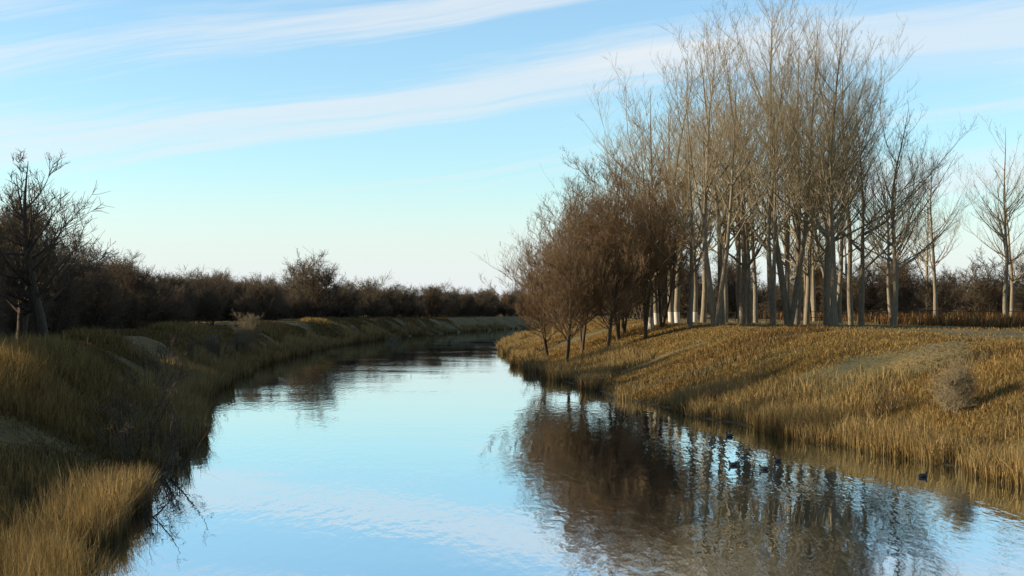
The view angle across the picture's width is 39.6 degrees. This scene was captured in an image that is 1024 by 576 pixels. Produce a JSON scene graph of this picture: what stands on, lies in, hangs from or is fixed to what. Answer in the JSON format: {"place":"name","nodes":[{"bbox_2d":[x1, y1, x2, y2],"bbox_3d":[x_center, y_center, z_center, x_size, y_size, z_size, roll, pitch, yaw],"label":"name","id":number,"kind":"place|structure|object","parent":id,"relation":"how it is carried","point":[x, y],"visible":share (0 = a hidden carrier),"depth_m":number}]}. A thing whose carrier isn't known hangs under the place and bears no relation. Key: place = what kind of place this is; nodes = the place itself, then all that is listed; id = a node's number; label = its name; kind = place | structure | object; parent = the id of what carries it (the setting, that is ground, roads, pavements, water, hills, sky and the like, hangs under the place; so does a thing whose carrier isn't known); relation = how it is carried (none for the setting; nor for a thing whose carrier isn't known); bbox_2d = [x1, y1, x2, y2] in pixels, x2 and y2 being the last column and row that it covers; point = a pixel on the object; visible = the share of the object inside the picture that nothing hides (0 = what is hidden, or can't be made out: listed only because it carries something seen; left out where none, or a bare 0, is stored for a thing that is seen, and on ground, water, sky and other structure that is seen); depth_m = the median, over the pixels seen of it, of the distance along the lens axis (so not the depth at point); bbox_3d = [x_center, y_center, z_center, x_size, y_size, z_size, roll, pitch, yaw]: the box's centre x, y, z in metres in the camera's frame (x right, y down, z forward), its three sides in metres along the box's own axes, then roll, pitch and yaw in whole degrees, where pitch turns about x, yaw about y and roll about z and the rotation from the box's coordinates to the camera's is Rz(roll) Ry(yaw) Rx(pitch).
{"place":"outdoors","nodes":[
{"label":"outdoors","id":0,"kind":"place"},
{"bbox_2d":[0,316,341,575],"bbox_3d":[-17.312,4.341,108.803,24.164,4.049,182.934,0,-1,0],"label":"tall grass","id":1,"kind":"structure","parent":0,"point":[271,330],"depth_m":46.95},
{"bbox_2d":[0,315,1023,557],"bbox_3d":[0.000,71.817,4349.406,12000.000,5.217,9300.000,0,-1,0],"label":"ground","id":2,"kind":"structure","parent":0,"point":[893,361],"depth_m":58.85},
{"bbox_2d":[0,280,57,338],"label":"shrub","id":3,"kind":"object","parent":2,"relation":"on","point":[13,324],"visible":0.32,"depth_m":71.81},
{"bbox_2d":[0,148,84,339],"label":"tree","id":4,"kind":"object","parent":2,"relation":"on","point":[33,303],"visible":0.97,"depth_m":63.81},
{"bbox_2d":[0,198,94,332],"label":"tree","id":5,"kind":"object","parent":2,"relation":"on","point":[56,235],"visible":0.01,"depth_m":103.05},
{"bbox_2d":[0,182,96,340],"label":"tree","id":6,"kind":"object","parent":2,"relation":"on","point":[24,317],"visible":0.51,"depth_m":67.14},
{"bbox_2d":[0,181,118,331],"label":"tree","id":7,"kind":"object","parent":2,"relation":"on","point":[76,269],"visible":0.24,"depth_m":86.30},
{"bbox_2d":[31,261,89,335],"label":"shrub","id":8,"kind":"object","parent":2,"relation":"on","point":[64,296],"visible":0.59,"depth_m":84.09},
{"bbox_2d":[50,221,120,329],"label":"shrub","id":9,"kind":"object","parent":2,"relation":"on","point":[82,250],"visible":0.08,"depth_m":138.00},
{"bbox_2d":[0,334,174,550],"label":"grass","id":10,"kind":"structure","parent":2,"relation":"on","point":[17,397],"depth_m":41.13},
{"bbox_2d":[58,247,138,330],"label":"shrub","id":11,"kind":"object","parent":2,"relation":"on","point":[97,314],"visible":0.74,"depth_m":114.37},
{"bbox_2d":[109,282,150,328],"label":"shrub","id":12,"kind":"object","parent":2,"relation":"on","point":[134,309],"visible":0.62,"depth_m":139.63},
{"bbox_2d":[87,375,186,447],"bbox_3d":[-11.321,3.808,43.052,3.055,2.316,4.196,0,-1,-14],"label":"bush","id":13,"kind":"object","parent":2,"relation":"on","point":[127,413],"visible":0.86,"depth_m":42.55},
{"bbox_2d":[93,468,188,517],"bbox_3d":[-8.121,4.545,30.972,2.289,1.263,1.666,0,-1,8],"label":"bush","id":14,"kind":"object","parent":2,"relation":"on","point":[151,499],"visible":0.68,"depth_m":31.11},
{"bbox_2d":[105,379,178,424],"bbox_3d":[-12.416,3.825,46.928,3.052,1.684,2.222,0,-1,26],"label":"bush","id":15,"kind":"object","parent":2,"relation":"on","point":[129,402],"visible":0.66,"depth_m":46.61},
{"bbox_2d":[106,249,178,328],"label":"shrub","id":16,"kind":"object","parent":2,"relation":"on","point":[130,282],"visible":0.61,"depth_m":144.37},
{"bbox_2d":[76,398,208,462],"bbox_3d":[-10.608,4.211,40.840,3.815,2.106,2.777,0,-1,-8],"label":"bush","id":17,"kind":"object","parent":2,"relation":"on","point":[174,436],"visible":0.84,"depth_m":40.57},
{"bbox_2d":[104,351,194,392],"bbox_3d":[-13.643,3.362,52.814,3.815,2.106,2.777,1,-1,-38],"label":"bush","id":18,"kind":"object","parent":2,"relation":"on","point":[154,366],"visible":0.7,"depth_m":53.12},
{"bbox_2d":[97,413,213,478],"bbox_3d":[-9.480,4.307,37.993,3.434,1.895,2.500,0,-1,10],"label":"bush","id":19,"kind":"object","parent":2,"relation":"on","point":[171,462],"visible":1,"depth_m":38.13},
{"bbox_2d":[123,337,189,370],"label":"bush","id":20,"kind":"object","parent":2,"relation":"on","point":[177,356],"visible":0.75,"depth_m":70.15},
{"bbox_2d":[143,272,190,326],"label":"shrub","id":21,"kind":"object","parent":2,"relation":"on","point":[168,315],"visible":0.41,"depth_m":152.78},
{"bbox_2d":[134,328,207,364],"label":"bush","id":22,"kind":"object","parent":2,"relation":"on","point":[163,341],"visible":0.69,"depth_m":79.52},
{"bbox_2d":[153,283,193,322],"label":"shrub","id":23,"kind":"object","parent":2,"relation":"on","point":[181,296],"visible":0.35,"depth_m":161.15},
{"bbox_2d":[158,275,200,323],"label":"shrub","id":24,"kind":"object","parent":2,"relation":"on","point":[188,296],"visible":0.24,"depth_m":164.84},
{"bbox_2d":[152,265,213,319],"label":"shrub","id":25,"kind":"object","parent":2,"relation":"on","point":[172,278],"visible":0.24,"depth_m":176.57},
{"bbox_2d":[184,267,235,320],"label":"shrub","id":26,"kind":"object","parent":2,"relation":"on","point":[207,285],"visible":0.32,"depth_m":203.19},
{"bbox_2d":[191,284,229,324],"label":"shrub","id":27,"kind":"object","parent":2,"relation":"on","point":[210,308],"visible":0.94,"depth_m":178.63},
{"bbox_2d":[202,267,241,320],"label":"shrub","id":28,"kind":"object","parent":2,"relation":"on","point":[229,308],"visible":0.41,"depth_m":210.98},
{"bbox_2d":[228,324,259,354],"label":"shrub","id":29,"kind":"object","parent":2,"relation":"on","point":[241,343],"visible":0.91,"depth_m":117.99},
{"bbox_2d":[227,310,266,343],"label":"shrub","id":30,"kind":"object","parent":2,"relation":"on","point":[249,321],"visible":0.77,"depth_m":127.96},
{"bbox_2d":[232,291,266,319],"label":"shrub","id":31,"kind":"object","parent":2,"relation":"on","point":[250,310],"visible":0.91,"depth_m":203.79},
{"bbox_2d":[241,271,290,319],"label":"shrub","id":32,"kind":"object","parent":2,"relation":"on","point":[259,290],"visible":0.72,"depth_m":209.34},
{"bbox_2d":[245,274,288,320],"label":"shrub","id":33,"kind":"object","parent":2,"relation":"on","point":[276,292],"visible":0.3,"depth_m":214.09},
{"bbox_2d":[124,320,422,452],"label":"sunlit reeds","id":34,"kind":"object","parent":2,"relation":"on","point":[200,382],"visible":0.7,"depth_m":68.46},
{"bbox_2d":[0,322,547,575],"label":"reeds","id":35,"kind":"object","parent":2,"relation":"on","point":[121,485],"visible":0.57,"depth_m":30.25},
{"bbox_2d":[30,316,530,334],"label":"grass","id":36,"kind":"structure","parent":2,"relation":"on","point":[142,326],"depth_m":198.61},
{"bbox_2d":[283,284,307,318],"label":"shrub","id":37,"kind":"object","parent":2,"relation":"on","point":[295,301],"visible":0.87,"depth_m":240.40},
{"bbox_2d":[276,254,335,289],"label":"shrub","id":38,"kind":"object","parent":2,"relation":"on","point":[291,268],"visible":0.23,"depth_m":276.79},
{"bbox_2d":[281,248,348,317],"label":"shrub","id":39,"kind":"object","parent":2,"relation":"on","point":[318,305],"visible":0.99,"depth_m":245.69},
{"bbox_2d":[321,281,350,317],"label":"shrub","id":40,"kind":"object","parent":2,"relation":"on","point":[335,311],"visible":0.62,"depth_m":265.94},
{"bbox_2d":[334,280,363,317],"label":"shrub","id":41,"kind":"object","parent":2,"relation":"on","point":[352,297],"visible":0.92,"depth_m":266.63},
{"bbox_2d":[350,269,394,316],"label":"shrub","id":42,"kind":"object","parent":2,"relation":"on","point":[374,285],"visible":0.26,"depth_m":316.61},
{"bbox_2d":[357,284,388,316],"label":"shrub","id":43,"kind":"object","parent":2,"relation":"on","point":[366,300],"visible":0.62,"depth_m":301.88},
{"bbox_2d":[365,294,388,316],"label":"shrub","id":44,"kind":"object","parent":2,"relation":"on","point":[372,310],"visible":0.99,"depth_m":291.62},
{"bbox_2d":[391,283,419,317],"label":"shrub","id":45,"kind":"object","parent":2,"relation":"on","point":[402,309],"visible":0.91,"depth_m":308.07},
{"bbox_2d":[422,287,444,316],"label":"shrub","id":46,"kind":"object","parent":2,"relation":"on","point":[431,312],"visible":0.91,"depth_m":332.26},
{"bbox_2d":[419,283,456,316],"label":"shrub","id":47,"kind":"object","parent":2,"relation":"on","point":[439,301],"visible":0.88,"depth_m":333.47},
{"bbox_2d":[471,286,491,316],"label":"shrub","id":48,"kind":"object","parent":2,"relation":"on","point":[481,303],"visible":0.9,"depth_m":381.25},
{"bbox_2d":[479,225,575,356],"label":"alder","id":49,"kind":"object","parent":2,"relation":"on","point":[531,305],"visible":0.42,"depth_m":114.62},
{"bbox_2d":[475,200,609,335],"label":"alder","id":50,"kind":"object","parent":2,"relation":"on","point":[521,256],"visible":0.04,"depth_m":120.72},
{"bbox_2d":[505,173,623,353],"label":"bare tree","id":51,"kind":"object","parent":2,"relation":"on","point":[582,341],"visible":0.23,"depth_m":112.10},
{"bbox_2d":[501,173,633,359],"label":"bare tree","id":52,"kind":"object","parent":2,"relation":"on","point":[564,293],"visible":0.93,"depth_m":105.20},
{"bbox_2d":[519,173,674,347],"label":"alder","id":53,"kind":"object","parent":2,"relation":"on","point":[614,278],"visible":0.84,"depth_m":105.25},
{"bbox_2d":[533,135,684,340],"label":"alder","id":54,"kind":"object","parent":2,"relation":"on","point":[617,324],"visible":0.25,"depth_m":113.29},
{"bbox_2d":[564,153,689,333],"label":"bare tree","id":55,"kind":"object","parent":2,"relation":"on","point":[623,324],"visible":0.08,"depth_m":121.26},
{"bbox_2d":[577,118,700,328],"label":"poplar","id":56,"kind":"object","parent":2,"relation":"on","point":[651,323],"visible":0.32,"depth_m":117.99},
{"bbox_2d":[576,149,710,338],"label":"bare tree","id":57,"kind":"object","parent":2,"relation":"on","point":[643,227],"visible":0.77,"depth_m":106.42},
{"bbox_2d":[576,32,748,324],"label":"poplar","id":58,"kind":"object","parent":2,"relation":"on","point":[656,304],"visible":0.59,"depth_m":124.14},
{"bbox_2d":[589,79,737,322],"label":"poplar","id":59,"kind":"object","parent":2,"relation":"on","point":[671,313],"visible":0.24,"depth_m":131.82},
{"bbox_2d":[632,252,698,319],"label":"shrub","id":60,"kind":"object","parent":2,"relation":"on","point":[639,307],"visible":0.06,"depth_m":172.17},
{"bbox_2d":[620,107,727,327],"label":"poplar","id":61,"kind":"object","parent":2,"relation":"on","point":[692,263],"visible":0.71,"depth_m":108.00},
{"bbox_2d":[618,162,733,326],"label":"alder","id":62,"kind":"object","parent":2,"relation":"on","point":[667,271],"visible":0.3,"depth_m":113.92},
{"bbox_2d":[603,114,749,322],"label":"poplar","id":63,"kind":"object","parent":2,"relation":"on","point":[677,307],"visible":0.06,"depth_m":138.82},
{"bbox_2d":[662,257,701,318],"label":"shrub","id":64,"kind":"object","parent":2,"relation":"on","point":[683,304],"visible":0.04,"depth_m":195.28},
{"bbox_2d":[643,112,761,322],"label":"poplar","id":65,"kind":"object","parent":2,"relation":"on","point":[703,316],"visible":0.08,"depth_m":133.80},
{"bbox_2d":[673,139,735,321],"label":"poplar","id":66,"kind":"object","parent":2,"relation":"on","point":[695,310],"visible":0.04,"depth_m":147.95},
{"bbox_2d":[649,0,777,324],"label":"poplar","id":67,"kind":"object","parent":2,"relation":"on","point":[719,252],"visible":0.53,"depth_m":111.60},
{"bbox_2d":[660,90,786,321],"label":"poplar","id":68,"kind":"object","parent":2,"relation":"on","point":[726,285],"visible":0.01,"depth_m":150.03},
{"bbox_2d":[616,10,834,325],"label":"poplar","id":69,"kind":"object","parent":2,"relation":"on","point":[715,314],"visible":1,"depth_m":103.55},
{"bbox_2d":[700,249,758,318],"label":"shrub","id":70,"kind":"object","parent":2,"relation":"on","point":[732,294],"visible":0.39,"depth_m":209.28},
{"bbox_2d":[683,57,778,322],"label":"poplar","id":71,"kind":"object","parent":2,"relation":"on","point":[738,269],"visible":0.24,"depth_m":121.06},
{"bbox_2d":[562,322,904,389],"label":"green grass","id":72,"kind":"structure","parent":2,"relation":"on","point":[747,351],"depth_m":69.56},
{"bbox_2d":[660,82,812,324],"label":"poplar","id":73,"kind":"object","parent":2,"relation":"on","point":[744,264],"visible":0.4,"depth_m":115.87},
{"bbox_2d":[713,249,768,318],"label":"shrub","id":74,"kind":"object","parent":2,"relation":"on","point":[763,292],"visible":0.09,"depth_m":233.18},
{"bbox_2d":[699,78,796,322],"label":"poplar","id":75,"kind":"object","parent":2,"relation":"on","point":[755,303],"visible":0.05,"depth_m":139.95},
{"bbox_2d":[686,0,812,324],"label":"poplar","id":76,"kind":"object","parent":2,"relation":"on","point":[749,309],"visible":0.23,"depth_m":125.92},
{"bbox_2d":[696,86,803,307],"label":"poplar","id":77,"kind":"object","parent":2,"relation":"on","point":[786,264],"visible":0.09,"depth_m":134.07},
{"bbox_2d":[495,330,1023,487],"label":"reeds","id":78,"kind":"object","parent":2,"relation":"on","point":[893,441],"visible":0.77,"depth_m":47.02},
{"bbox_2d":[515,319,1023,466],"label":"tall grass","id":79,"kind":"structure","parent":2,"relation":"on","point":[716,408],"depth_m":57.72},
{"bbox_2d":[519,317,1023,455],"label":"slope grass","id":80,"kind":"structure","parent":2,"relation":"on","point":[824,353],"depth_m":65.76},
{"bbox_2d":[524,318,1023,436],"bbox_3d":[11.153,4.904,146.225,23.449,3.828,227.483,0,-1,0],"label":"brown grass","id":81,"kind":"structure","parent":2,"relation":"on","point":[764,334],"depth_m":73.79},
{"bbox_2d":[736,160,825,282],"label":"poplar","id":82,"kind":"object","parent":2,"relation":"on","point":[793,276],"visible":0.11,"depth_m":144.48},
{"bbox_2d":[680,0,890,324],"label":"poplar","id":83,"kind":"object","parent":2,"relation":"on","point":[789,313],"visible":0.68,"depth_m":112.49},
{"bbox_2d":[706,6,870,325],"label":"poplar","id":84,"kind":"object","parent":2,"relation":"on","point":[771,276],"visible":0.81,"depth_m":108.20},
{"bbox_2d":[757,199,836,320],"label":"poplar","id":85,"kind":"object","parent":2,"relation":"on","point":[804,268],"visible":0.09,"depth_m":174.77},
{"bbox_2d":[718,0,880,324],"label":"poplar","id":86,"kind":"object","parent":2,"relation":"on","point":[796,230],"visible":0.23,"depth_m":117.83},
{"bbox_2d":[747,113,855,324],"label":"poplar","id":87,"kind":"object","parent":2,"relation":"on","point":[807,273],"visible":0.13,"depth_m":127.60},
{"bbox_2d":[761,234,843,314],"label":"shrub","id":88,"kind":"object","parent":2,"relation":"on","point":[818,282],"visible":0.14,"depth_m":187.65},
{"bbox_2d":[607,314,1023,341],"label":"grass","id":89,"kind":"structure","parent":2,"relation":"on","point":[736,323],"depth_m":103.46},
{"bbox_2d":[762,120,869,321],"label":"poplar","id":90,"kind":"object","parent":2,"relation":"on","point":[813,300],"visible":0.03,"depth_m":154.08},
{"bbox_2d":[726,5,919,325],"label":"poplar","id":91,"kind":"object","parent":2,"relation":"on","point":[829,187],"visible":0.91,"depth_m":107.91},
{"bbox_2d":[780,40,885,323],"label":"poplar","id":92,"kind":"object","parent":2,"relation":"on","point":[840,158],"visible":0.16,"depth_m":121.56},
{"bbox_2d":[643,309,1023,322],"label":"fence","id":93,"kind":"object","parent":2,"relation":"on","point":[919,310],"visible":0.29,"depth_m":150.92},
{"bbox_2d":[763,12,907,324],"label":"poplar","id":94,"kind":"object","parent":2,"relation":"on","point":[850,299],"visible":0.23,"depth_m":125.51},
{"bbox_2d":[760,76,914,323],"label":"poplar","id":95,"kind":"object","parent":2,"relation":"on","point":[840,278],"visible":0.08,"depth_m":135.01},
{"bbox_2d":[817,270,866,317],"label":"shrub","id":96,"kind":"object","parent":2,"relation":"on","point":[844,302],"visible":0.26,"depth_m":176.73},
{"bbox_2d":[749,29,946,324],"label":"poplar","id":97,"kind":"object","parent":2,"relation":"on","point":[827,314],"visible":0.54,"depth_m":113.73},
{"bbox_2d":[837,195,905,312],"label":"tree","id":98,"kind":"object","parent":2,"relation":"on","point":[846,265],"visible":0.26,"depth_m":189.48},
{"bbox_2d":[842,251,907,314],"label":"shrub","id":99,"kind":"object","parent":2,"relation":"on","point":[871,295],"visible":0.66,"depth_m":193.32},
{"bbox_2d":[728,309,1023,328],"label":"reeds","id":100,"kind":"object","parent":2,"relation":"on","point":[1002,320],"visible":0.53,"depth_m":126.32},
{"bbox_2d":[866,382,912,415],"bbox_3d":[13.167,3.901,49.863,2.289,1.263,1.666,1,-1,-33],"label":"bush","id":101,"kind":"object","parent":2,"relation":"on","point":[894,402],"visible":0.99,"depth_m":49.68},
{"bbox_2d":[808,95,977,325],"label":"poplar","id":102,"kind":"object","parent":2,"relation":"on","point":[896,255],"visible":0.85,"depth_m":111.74},
{"bbox_2d":[840,95,961,325],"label":"poplar","id":103,"kind":"object","parent":2,"relation":"on","point":[863,268],"visible":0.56,"depth_m":115.64},
{"bbox_2d":[845,138,964,316],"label":"poplar","id":104,"kind":"object","parent":2,"relation":"on","point":[887,264],"visible":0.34,"depth_m":149.99},
{"bbox_2d":[868,247,946,312],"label":"shrub","id":105,"kind":"object","parent":2,"relation":"on","point":[882,264],"visible":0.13,"depth_m":214.89},
{"bbox_2d":[880,253,940,315],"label":"shrub","id":106,"kind":"object","parent":2,"relation":"on","point":[906,296],"visible":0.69,"depth_m":196.60},
{"bbox_2d":[865,144,977,317],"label":"poplar","id":107,"kind":"object","parent":2,"relation":"on","point":[935,295],"visible":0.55,"depth_m":157.69},
{"bbox_2d":[882,178,965,313],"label":"poplar","id":108,"kind":"object","parent":2,"relation":"on","point":[922,258],"visible":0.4,"depth_m":203.34},
{"bbox_2d":[907,269,968,315],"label":"shrub","id":109,"kind":"object","parent":2,"relation":"on","point":[928,291],"visible":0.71,"depth_m":175.11},
{"bbox_2d":[923,261,965,313],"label":"shrub","id":110,"kind":"object","parent":2,"relation":"on","point":[949,288],"visible":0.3,"depth_m":211.89},
{"bbox_2d":[922,351,981,415],"bbox_3d":[14.430,3.239,47.026,2.093,2.399,2.383,0,-1,-28],"label":"bush","id":111,"kind":"object","parent":2,"relation":"on","point":[949,396],"visible":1,"depth_m":46.73},
{"bbox_2d":[942,266,996,315],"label":"shrub","id":112,"kind":"object","parent":2,"relation":"on","point":[959,300],"visible":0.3,"depth_m":204.39},
{"bbox_2d":[934,116,1023,314],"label":"poplar","id":113,"kind":"object","parent":2,"relation":"on","point":[1006,250],"visible":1,"depth_m":150.02},
{"bbox_2d":[946,244,1023,317],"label":"shrub","id":114,"kind":"object","parent":2,"relation":"on","point":[987,295],"visible":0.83,"depth_m":179.69},
{"bbox_2d":[958,164,1023,316],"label":"poplar","id":115,"kind":"object","parent":2,"relation":"on","point":[1011,277],"visible":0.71,"depth_m":165.09},
{"bbox_2d":[1004,256,1023,310],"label":"shrub","id":116,"kind":"object","parent":2,"relation":"on","point":[1021,295],"visible":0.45,"depth_m":205.70},
{"bbox_2d":[0,0,1023,298],"label":"sky","id":117,"kind":"structure","parent":0,"point":[409,138]},
{"bbox_2d":[84,328,1023,575],"bbox_3d":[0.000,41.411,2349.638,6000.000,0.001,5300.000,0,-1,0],"label":"river water","id":118,"kind":"structure","parent":0,"point":[473,453],"depth_m":35.33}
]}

